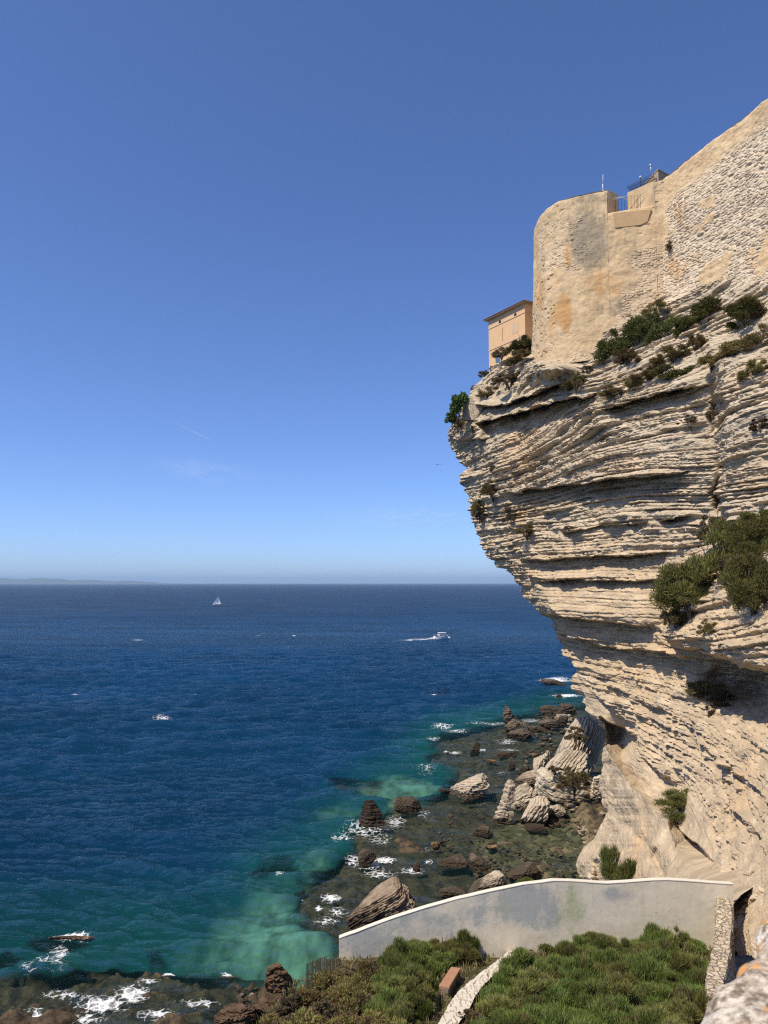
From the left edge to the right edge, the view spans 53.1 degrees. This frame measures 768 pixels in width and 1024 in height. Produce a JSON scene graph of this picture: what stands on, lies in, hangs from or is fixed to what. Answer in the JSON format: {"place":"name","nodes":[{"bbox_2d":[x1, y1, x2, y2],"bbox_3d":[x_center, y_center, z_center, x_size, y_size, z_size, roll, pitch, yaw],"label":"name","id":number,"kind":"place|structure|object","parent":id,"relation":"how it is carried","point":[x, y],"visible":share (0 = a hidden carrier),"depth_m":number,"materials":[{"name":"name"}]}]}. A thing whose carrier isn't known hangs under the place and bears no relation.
{"place":"outdoors","nodes":[
{"label":"outdoors","id":0,"kind":"place"},
{"bbox_2d":[0,578,171,583],"bbox_3d":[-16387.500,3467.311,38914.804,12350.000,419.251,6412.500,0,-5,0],"label":"distant hills","id":1,"kind":"structure","parent":0,"point":[32,581],"depth_m":37228.36,"materials":[{"name":"blue"}]},
{"bbox_2d":[0,584,584,1023],"bbox_3d":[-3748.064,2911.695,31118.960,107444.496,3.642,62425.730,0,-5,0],"label":"sea","id":2,"kind":"structure","parent":0,"point":[174,758],"depth_m":168.06,"materials":[{"name":"liquid"}]},
{"bbox_2d":[435,854,466,871],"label":"rock","id":3,"kind":"object","parent":2,"relation":"in","point":[456,862],"visible":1,"depth_m":92.37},
{"bbox_2d":[467,853,489,874],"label":"rock","id":4,"kind":"object","parent":2,"relation":"in","point":[475,862],"visible":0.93,"depth_m":91.56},
{"bbox_2d":[0,703,606,1023],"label":"seabed","id":5,"kind":"structure","parent":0,"point":[406,846],"depth_m":92.98,"materials":[{"name":"stone"}]},
{"bbox_2d":[214,1002,257,1023],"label":"rock","id":6,"kind":"object","parent":5,"relation":"on","point":[236,1013],"visible":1,"depth_m":59.41,"materials":[{"name":"stone"}]},
{"bbox_2d":[253,993,281,1015],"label":"rock","id":7,"kind":"object","parent":5,"relation":"on","point":[266,1002],"visible":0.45,"depth_m":60.83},
{"bbox_2d":[264,963,296,996],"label":"rock","id":8,"kind":"object","parent":5,"relation":"on","point":[278,979],"visible":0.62,"depth_m":62.45,"materials":[{"name":"stone"}]},
{"bbox_2d":[358,849,375,871],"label":"rock","id":9,"kind":"object","parent":5,"relation":"on","point":[367,858],"visible":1,"depth_m":92.45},
{"bbox_2d":[359,800,384,835],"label":"rock","id":10,"kind":"object","parent":5,"relation":"on","point":[371,817],"visible":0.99,"depth_m":107.40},
{"bbox_2d":[346,877,416,930],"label":"boulder","id":11,"kind":"object","parent":5,"relation":"on","point":[391,896],"visible":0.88,"depth_m":75.57,"materials":[{"name":"stone"}]},
{"bbox_2d":[394,796,421,816],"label":"rock","id":12,"kind":"object","parent":5,"relation":"on","point":[408,806],"visible":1,"depth_m":114.37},
{"bbox_2d":[235,714,606,1004],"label":"rubble","id":13,"kind":"object","parent":5,"relation":"on","point":[252,998],"visible":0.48,"depth_m":104.22,"materials":[{"name":"stone"}]},
{"bbox_2d":[447,773,488,802],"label":"boulder","id":14,"kind":"object","parent":5,"relation":"on","point":[476,786],"visible":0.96,"depth_m":122.71,"materials":[{"name":"stone"}]},
{"bbox_2d":[468,870,506,892],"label":"boulder","id":15,"kind":"object","parent":5,"relation":"on","point":[495,878],"visible":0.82,"depth_m":85.44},
{"bbox_2d":[492,779,515,828],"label":"rock","id":16,"kind":"object","parent":5,"relation":"on","point":[503,816],"visible":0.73,"depth_m":109.08,"materials":[{"name":"stone"}]},
{"bbox_2d":[506,862,538,880],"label":"rock","id":17,"kind":"object","parent":5,"relation":"on","point":[529,869],"visible":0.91,"depth_m":89.21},
{"bbox_2d":[514,769,537,789],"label":"boulder","id":18,"kind":"object","parent":5,"relation":"on","point":[529,777],"visible":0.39,"depth_m":127.53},
{"bbox_2d":[513,783,540,816],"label":"boulder","id":19,"kind":"object","parent":5,"relation":"on","point":[525,793],"visible":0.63,"depth_m":115.72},
{"bbox_2d":[520,796,549,824],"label":"boulder","id":20,"kind":"object","parent":5,"relation":"on","point":[537,810],"visible":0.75,"depth_m":108.39,"materials":[{"name":"stone"}]},
{"bbox_2d":[535,767,591,804],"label":"boulder","id":21,"kind":"object","parent":5,"relation":"on","point":[546,781],"visible":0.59,"depth_m":119.63,"materials":[{"name":"stone"}]},
{"bbox_2d":[555,766,592,796],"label":"bush","id":22,"kind":"object","parent":21,"relation":"on","point":[573,779],"visible":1,"depth_m":115.28,"materials":[{"name":"green plant"}]},
{"bbox_2d":[545,749,586,772],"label":"boulder","id":23,"kind":"object","parent":5,"relation":"on","point":[572,759],"visible":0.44,"depth_m":130.61,"materials":[{"name":"stone"}]},
{"bbox_2d":[554,715,605,777],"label":"boulder","id":24,"kind":"object","parent":5,"relation":"on","point":[592,744],"visible":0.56,"depth_m":135.64,"materials":[{"name":"stone"}]},
{"bbox_2d":[0,0,767,583],"label":"sky","id":25,"kind":"structure","parent":0,"point":[255,255],"materials":[{"name":"blue"}]},
{"bbox_2d":[281,949,712,1023],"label":"garden ground","id":26,"kind":"structure","parent":0,"point":[459,987],"depth_m":29.95,"materials":[{"name":"soil"}]},
{"bbox_2d":[280,1006,320,1023],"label":"herb bush","id":27,"kind":"object","parent":26,"relation":"on","point":[303,1014],"visible":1,"depth_m":23.20,"materials":[{"name":"green plant"}]},
{"bbox_2d":[292,988,323,1012],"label":"herb bush","id":28,"kind":"object","parent":26,"relation":"on","point":[315,996],"visible":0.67,"depth_m":26.57,"materials":[{"name":"green plant"}]},
{"bbox_2d":[306,951,339,989],"bbox_3d":[-2.371,17.991,30.065,0.131,1.820,2.727,-2,-6,24],"label":"picket fence","id":29,"kind":"object","parent":26,"relation":"on","point":[318,966],"visible":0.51,"depth_m":29.62,"materials":[{"name":"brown wood"}]},
{"bbox_2d":[312,970,337,991],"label":"herb bush","id":30,"kind":"object","parent":26,"relation":"on","point":[322,980],"visible":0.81,"depth_m":27.83,"materials":[{"name":"green plant"}]},
{"bbox_2d":[310,996,341,1017],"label":"herb bush","id":31,"kind":"object","parent":26,"relation":"on","point":[324,1006],"visible":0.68,"depth_m":25.80,"materials":[{"name":"brown plant"}]},
{"bbox_2d":[318,983,351,1012],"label":"herb bush","id":32,"kind":"object","parent":26,"relation":"on","point":[334,994],"visible":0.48,"depth_m":26.91,"materials":[{"name":"green plant"}]},
{"bbox_2d":[324,1015,367,1023],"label":"herb bush","id":33,"kind":"object","parent":26,"relation":"on","point":[341,1019],"visible":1,"depth_m":23.80,"materials":[{"name":"green plant"}]},
{"bbox_2d":[337,989,369,1015],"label":"herb bush","id":34,"kind":"object","parent":26,"relation":"on","point":[351,1004],"visible":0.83,"depth_m":25.58,"materials":[{"name":"green plant"}]},
{"bbox_2d":[347,972,374,997],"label":"herb bush","id":35,"kind":"object","parent":26,"relation":"on","point":[356,982],"visible":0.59,"depth_m":27.17,"materials":[{"name":"green plant"}]},
{"bbox_2d":[359,986,410,1015],"bbox_3d":[0.130,16.583,25.626,2.036,1.264,1.627,5,-7,-41],"label":"rosemary bush","id":36,"kind":"object","parent":26,"relation":"on","point":[386,999],"visible":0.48,"depth_m":25.71,"materials":[{"name":"green plant"}]},
{"bbox_2d":[372,975,409,997],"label":"broom bush","id":37,"kind":"object","parent":26,"relation":"on","point":[397,981],"visible":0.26,"depth_m":26.68,"materials":[{"name":"green plant"}]},
{"bbox_2d":[375,934,423,968],"bbox_3d":[0.712,17.886,30.615,1.720,1.874,2.152,-3,-6,29],"label":"rosemary bush","id":38,"kind":"object","parent":26,"relation":"on","point":[402,946],"visible":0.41,"depth_m":30.73,"materials":[{"name":"green plant"}]},
{"bbox_2d":[383,996,420,1023],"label":"broom bush","id":39,"kind":"object","parent":26,"relation":"on","point":[403,1008],"visible":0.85,"depth_m":24.50,"materials":[{"name":"green plant"}]},
{"bbox_2d":[394,991,435,1021],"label":"rosemary bush","id":40,"kind":"object","parent":26,"relation":"on","point":[422,1006],"visible":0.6,"depth_m":25.35,"materials":[{"name":"green plant"}]},
{"bbox_2d":[399,951,437,972],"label":"rosemary bush","id":41,"kind":"object","parent":26,"relation":"on","point":[413,957],"visible":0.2,"depth_m":30.09,"materials":[{"name":"green plant"}]},
{"bbox_2d":[401,964,438,1003],"bbox_3d":[1.152,16.717,26.953,1.512,1.882,1.585,5,-7,-44],"label":"broom bush","id":42,"kind":"object","parent":26,"relation":"on","point":[425,989],"visible":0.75,"depth_m":26.79,"materials":[{"name":"green plant"}]},
{"bbox_2d":[425,950,459,974],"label":"rosemary bush","id":43,"kind":"object","parent":26,"relation":"on","point":[442,961],"visible":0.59,"depth_m":31.36,"materials":[{"name":"green plant"}]},
{"bbox_2d":[427,936,462,966],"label":"broom bush","id":44,"kind":"object","parent":26,"relation":"on","point":[447,945],"visible":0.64,"depth_m":32.33,"materials":[{"name":"green plant"}]},
{"bbox_2d":[439,967,460,999],"bbox_3d":[2.482,17.791,28.941,0.380,1.036,2.632,-1,-5,15],"label":"stone bench","id":45,"kind":"object","parent":26,"relation":"on","point":[448,983],"visible":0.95,"depth_m":28.50,"materials":[{"name":"stone"}]},
{"bbox_2d":[450,927,481,951],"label":"rosemary bush","id":46,"kind":"object","parent":26,"relation":"on","point":[463,935],"visible":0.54,"depth_m":32.91,"materials":[{"name":"green plant"}]},
{"bbox_2d":[456,940,481,961],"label":"broom bush","id":47,"kind":"object","parent":26,"relation":"on","point":[468,953],"visible":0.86,"depth_m":32.11,"materials":[{"name":"green plant"}]},
{"bbox_2d":[438,952,512,1023],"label":"path","id":48,"kind":"structure","parent":26,"relation":"on","point":[461,1000],"depth_m":27.49,"materials":[{"name":"gravel"}]},
{"bbox_2d":[252,944,713,1023],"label":"undergrowth","id":49,"kind":"object","parent":26,"relation":"on","point":[460,972],"visible":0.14,"depth_m":30.47,"materials":[{"name":"green plant"}]},
{"bbox_2d":[474,985,523,1017],"bbox_3d":[4.045,16.390,25.326,1.713,1.329,2.066,4,-7,-39],"label":"broom bush","id":50,"kind":"object","parent":26,"relation":"on","point":[491,1002],"visible":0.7,"depth_m":25.34,"materials":[{"name":"green plant"}]},
{"bbox_2d":[485,1013,530,1023],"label":"rosemary bush","id":51,"kind":"object","parent":26,"relation":"on","point":[497,1019],"visible":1,"depth_m":22.47,"materials":[{"name":"green plant"}]},
{"bbox_2d":[490,962,526,988],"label":"rosemary bush","id":52,"kind":"object","parent":26,"relation":"on","point":[501,975],"visible":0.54,"depth_m":28.34,"materials":[{"name":"green plant"}]},
{"bbox_2d":[497,946,545,972],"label":"rosemary bush","id":53,"kind":"object","parent":26,"relation":"on","point":[522,959],"visible":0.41,"depth_m":29.52,"materials":[{"name":"green plant"}]},
{"bbox_2d":[509,965,561,997],"bbox_3d":[5.293,16.859,26.918,2.353,1.419,1.762,5,-7,-44],"label":"broom bush","id":54,"kind":"object","parent":26,"relation":"on","point":[527,984],"visible":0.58,"depth_m":26.95,"materials":[{"name":"green plant"}]},
{"bbox_2d":[339,877,734,959],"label":"plaster wall","id":55,"kind":"structure","parent":26,"relation":"on","point":[504,919],"depth_m":33.63,"materials":[{"name":"paint"}]},
{"bbox_2d":[537,977,576,1007],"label":"rosemary bush","id":56,"kind":"object","parent":26,"relation":"on","point":[552,991],"visible":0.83,"depth_m":26.30,"materials":[{"name":"green plant"}]},
{"bbox_2d":[539,1000,591,1023],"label":"rosemary bush","id":57,"kind":"object","parent":26,"relation":"on","point":[571,1010],"visible":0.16,"depth_m":23.76,"materials":[{"name":"green plant"}]},
{"bbox_2d":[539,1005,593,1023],"bbox_3d":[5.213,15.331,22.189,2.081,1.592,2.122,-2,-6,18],"label":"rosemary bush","id":58,"kind":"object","parent":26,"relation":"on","point":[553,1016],"visible":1,"depth_m":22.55,"materials":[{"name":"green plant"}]},
{"bbox_2d":[554,940,584,958],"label":"rosemary bush","id":59,"kind":"object","parent":26,"relation":"on","point":[565,948],"visible":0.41,"depth_m":30.87,"materials":[{"name":"green plant"}]},
{"bbox_2d":[558,951,604,982],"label":"rosemary bush","id":60,"kind":"object","parent":26,"relation":"on","point":[576,967],"visible":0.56,"depth_m":27.42,"materials":[{"name":"green plant"}]},
{"bbox_2d":[564,975,613,1017],"bbox_3d":[7.181,16.520,25.983,1.821,1.406,2.279,2,-6,-23],"label":"rosemary bush","id":61,"kind":"object","parent":26,"relation":"on","point":[582,992],"visible":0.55,"depth_m":26.04,"materials":[{"name":"green plant"}]},
{"bbox_2d":[582,930,614,950],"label":"rosemary bush","id":62,"kind":"object","parent":26,"relation":"on","point":[600,941],"visible":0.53,"depth_m":32.12,"materials":[{"name":"green plant"}]},
{"bbox_2d":[591,945,624,972],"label":"rosemary bush","id":63,"kind":"object","parent":26,"relation":"on","point":[607,956],"visible":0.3,"depth_m":29.42,"materials":[{"name":"green plant"}]},
{"bbox_2d":[587,992,636,1023],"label":"rosemary bush","id":64,"kind":"object","parent":26,"relation":"on","point":[616,1005],"visible":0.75,"depth_m":23.97,"materials":[{"name":"green plant"}]},
{"bbox_2d":[594,959,639,986],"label":"broom bush","id":65,"kind":"object","parent":26,"relation":"on","point":[620,966],"visible":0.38,"depth_m":28.04,"materials":[{"name":"green plant"}]},
{"bbox_2d":[595,971,641,1007],"bbox_3d":[7.821,16.427,25.891,1.819,1.639,1.362,2,-6,-24],"label":"broom bush","id":66,"kind":"object","parent":26,"relation":"on","point":[616,983],"visible":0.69,"depth_m":25.81,"materials":[{"name":"green plant"}]},
{"bbox_2d":[617,1007,664,1023],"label":"rosemary bush","id":67,"kind":"object","parent":26,"relation":"on","point":[644,1016],"visible":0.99,"depth_m":22.67,"materials":[{"name":"green plant"}]},
{"bbox_2d":[624,945,671,985],"bbox_3d":[9.967,17.242,28.817,2.055,1.700,2.016,-2,-6,19],"label":"rosemary bush","id":68,"kind":"object","parent":26,"relation":"on","point":[646,966],"visible":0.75,"depth_m":28.49,"materials":[{"name":"green plant"}]},
{"bbox_2d":[633,979,673,1007],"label":"rosemary bush","id":69,"kind":"object","parent":26,"relation":"on","point":[648,992],"visible":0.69,"depth_m":26.04,"materials":[{"name":"green plant"}]},
{"bbox_2d":[637,921,672,942],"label":"rosemary bush","id":70,"kind":"object","parent":26,"relation":"on","point":[652,931],"visible":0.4,"depth_m":33.17,"materials":[{"name":"green plant"}]},
{"bbox_2d":[653,969,683,993],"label":"rosemary bush","id":71,"kind":"object","parent":26,"relation":"on","point":[669,978],"visible":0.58,"depth_m":27.70,"materials":[{"name":"green plant"}]},
{"bbox_2d":[652,991,702,1023],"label":"broom bush","id":72,"kind":"object","parent":26,"relation":"on","point":[691,1011],"visible":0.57,"depth_m":23.65,"materials":[{"name":"green plant"}]},
{"bbox_2d":[665,925,696,955],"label":"broom bush","id":73,"kind":"object","parent":26,"relation":"on","point":[682,939],"visible":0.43,"depth_m":31.25,"materials":[{"name":"green plant"}]},
{"bbox_2d":[665,948,706,975],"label":"broom bush","id":74,"kind":"object","parent":26,"relation":"on","point":[680,962],"visible":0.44,"depth_m":28.39,"materials":[{"name":"green plant"}]},
{"bbox_2d":[664,984,714,1023],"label":"broom bush","id":75,"kind":"object","parent":26,"relation":"on","point":[700,999],"visible":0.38,"depth_m":24.30,"materials":[{"name":"green plant"}]},
{"bbox_2d":[674,963,707,988],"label":"rosemary bush","id":76,"kind":"object","parent":26,"relation":"on","point":[696,975],"visible":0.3,"depth_m":26.91,"materials":[{"name":"green plant"}]},
{"bbox_2d":[705,898,735,1009],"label":"lane wall","id":77,"kind":"structure","parent":26,"relation":"on","point":[721,968],"depth_m":28.86,"materials":[{"name":"stone"}]},
{"bbox_2d":[447,274,767,958],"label":"cliff","id":78,"kind":"structure","parent":0,"point":[630,485],"depth_m":80.74,"materials":[{"name":"stone"}]},
{"bbox_2d":[444,391,468,433],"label":"leafy shrub","id":79,"kind":"object","parent":78,"relation":"on","point":[456,405],"visible":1,"depth_m":122.48,"materials":[{"name":"green plant"}]},
{"bbox_2d":[462,398,485,420],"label":"rock","id":80,"kind":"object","parent":78,"relation":"on","point":[472,411],"depth_m":122.39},
{"bbox_2d":[483,300,532,371],"bbox_3d":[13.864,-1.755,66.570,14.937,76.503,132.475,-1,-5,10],"label":"clifftop house","id":81,"kind":"structure","parent":78,"relation":"on","point":[509,324],"depth_m":124.53,"materials":[{"name":"paint"}]},
{"bbox_2d":[505,334,531,355],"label":"bush","id":82,"kind":"object","parent":78,"relation":"on","point":[515,344],"visible":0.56,"depth_m":111.57,"materials":[{"name":"green plant"}]},
{"bbox_2d":[559,371,586,392],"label":"bush","id":83,"kind":"object","parent":78,"relation":"on","point":[574,380],"visible":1,"depth_m":95.06,"materials":[{"name":"green plant"}]},
{"bbox_2d":[531,179,664,362],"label":"bastion","id":84,"kind":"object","parent":78,"relation":"on","point":[598,267],"visible":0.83,"depth_m":97.73,"materials":[{"name":"stone"}]},
{"bbox_2d":[598,842,621,880],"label":"bush","id":85,"kind":"object","parent":78,"relation":"on","point":[609,855],"visible":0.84,"depth_m":70.60,"materials":[{"name":"green plant"}]},
{"bbox_2d":[593,327,630,366],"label":"bush","id":86,"kind":"object","parent":78,"relation":"on","point":[604,349],"visible":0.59,"depth_m":92.61,"materials":[{"name":"green plant"}]},
{"bbox_2d":[609,855,637,879],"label":"bush","id":87,"kind":"object","parent":78,"relation":"on","point":[625,870],"visible":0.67,"depth_m":63.60,"materials":[{"name":"green plant"}]},
{"bbox_2d":[610,314,659,356],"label":"bush","id":88,"kind":"object","parent":78,"relation":"on","point":[635,327],"visible":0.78,"depth_m":90.32,"materials":[{"name":"green plant"}]},
{"bbox_2d":[642,311,676,338],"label":"bush","id":89,"kind":"object","parent":78,"relation":"on","point":[656,330],"visible":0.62,"depth_m":88.80,"materials":[{"name":"green plant"}]},
{"bbox_2d":[648,343,691,366],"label":"bush","id":90,"kind":"object","parent":78,"relation":"on","point":[671,352],"visible":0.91,"depth_m":83.52,"materials":[{"name":"green plant"}]},
{"bbox_2d":[652,786,688,822],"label":"bush","id":91,"kind":"object","parent":78,"relation":"on","point":[676,799],"visible":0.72,"depth_m":63.50,"materials":[{"name":"green plant"}]},
{"bbox_2d":[648,363,694,380],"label":"bush","id":92,"kind":"object","parent":78,"relation":"on","point":[670,374],"visible":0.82,"depth_m":81.30,"materials":[{"name":"green plant"}]},
{"bbox_2d":[659,601,687,628],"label":"bush","id":93,"kind":"object","parent":78,"relation":"on","point":[671,617],"visible":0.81,"depth_m":67.13,"materials":[{"name":"green plant"}]},
{"bbox_2d":[648,557,714,619],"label":"bush","id":94,"kind":"object","parent":78,"relation":"on","point":[677,585],"visible":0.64,"depth_m":65.92,"materials":[{"name":"green plant"}]},
{"bbox_2d":[670,311,696,335],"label":"bush","id":95,"kind":"object","parent":78,"relation":"on","point":[682,323],"visible":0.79,"depth_m":85.63,"materials":[{"name":"green plant"}]},
{"bbox_2d":[688,295,722,324],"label":"bush","id":96,"kind":"object","parent":78,"relation":"on","point":[707,305],"visible":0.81,"depth_m":82.97,"materials":[{"name":"green plant"}]},
{"bbox_2d":[683,678,736,702],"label":"bush","id":97,"kind":"object","parent":78,"relation":"on","point":[705,688],"visible":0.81,"depth_m":69.19,"materials":[{"name":"green plant"}]},
{"bbox_2d":[662,99,767,296],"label":"rampart","id":98,"kind":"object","parent":78,"relation":"on","point":[715,211],"visible":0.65,"depth_m":85.19,"materials":[{"name":"stone"}]},
{"bbox_2d":[687,516,745,584],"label":"bush","id":99,"kind":"object","parent":78,"relation":"on","point":[709,562],"visible":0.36,"depth_m":62.11,"materials":[{"name":"green plant"}]},
{"bbox_2d":[705,691,729,717],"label":"bush","id":100,"kind":"object","parent":78,"relation":"on","point":[716,699],"visible":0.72,"depth_m":66.20,"materials":[{"name":"green plant"}]},
{"bbox_2d":[713,339,740,359],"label":"bush","id":101,"kind":"object","parent":78,"relation":"on","point":[728,348],"visible":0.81,"depth_m":74.01,"materials":[{"name":"green plant"}]},
{"bbox_2d":[717,550,767,615],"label":"bush","id":102,"kind":"object","parent":78,"relation":"on","point":[745,575],"visible":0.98,"depth_m":52.32,"materials":[{"name":"green plant"}]},
{"bbox_2d":[722,507,767,556],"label":"bush","id":103,"kind":"object","parent":78,"relation":"on","point":[751,529],"visible":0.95,"depth_m":57.64,"materials":[{"name":"green plant"}]},
{"bbox_2d":[723,295,767,329],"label":"bush","id":104,"kind":"object","parent":78,"relation":"on","point":[745,308],"visible":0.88,"depth_m":76.49,"materials":[{"name":"green plant"}]},
{"bbox_2d":[735,359,767,383],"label":"bush","id":105,"kind":"object","parent":78,"relation":"on","point":[750,365],"visible":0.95,"depth_m":68.92,"materials":[{"name":"green plant"}]},
{"bbox_2d":[736,323,767,351],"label":"bush","id":106,"kind":"object","parent":78,"relation":"on","point":[748,341],"visible":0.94,"depth_m":72.67,"materials":[{"name":"green plant"}]},
{"bbox_2d":[701,918,767,1023],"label":"parapet","id":107,"kind":"structure","parent":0,"point":[742,998],"depth_m":1.01,"materials":[{"name":"stone"}]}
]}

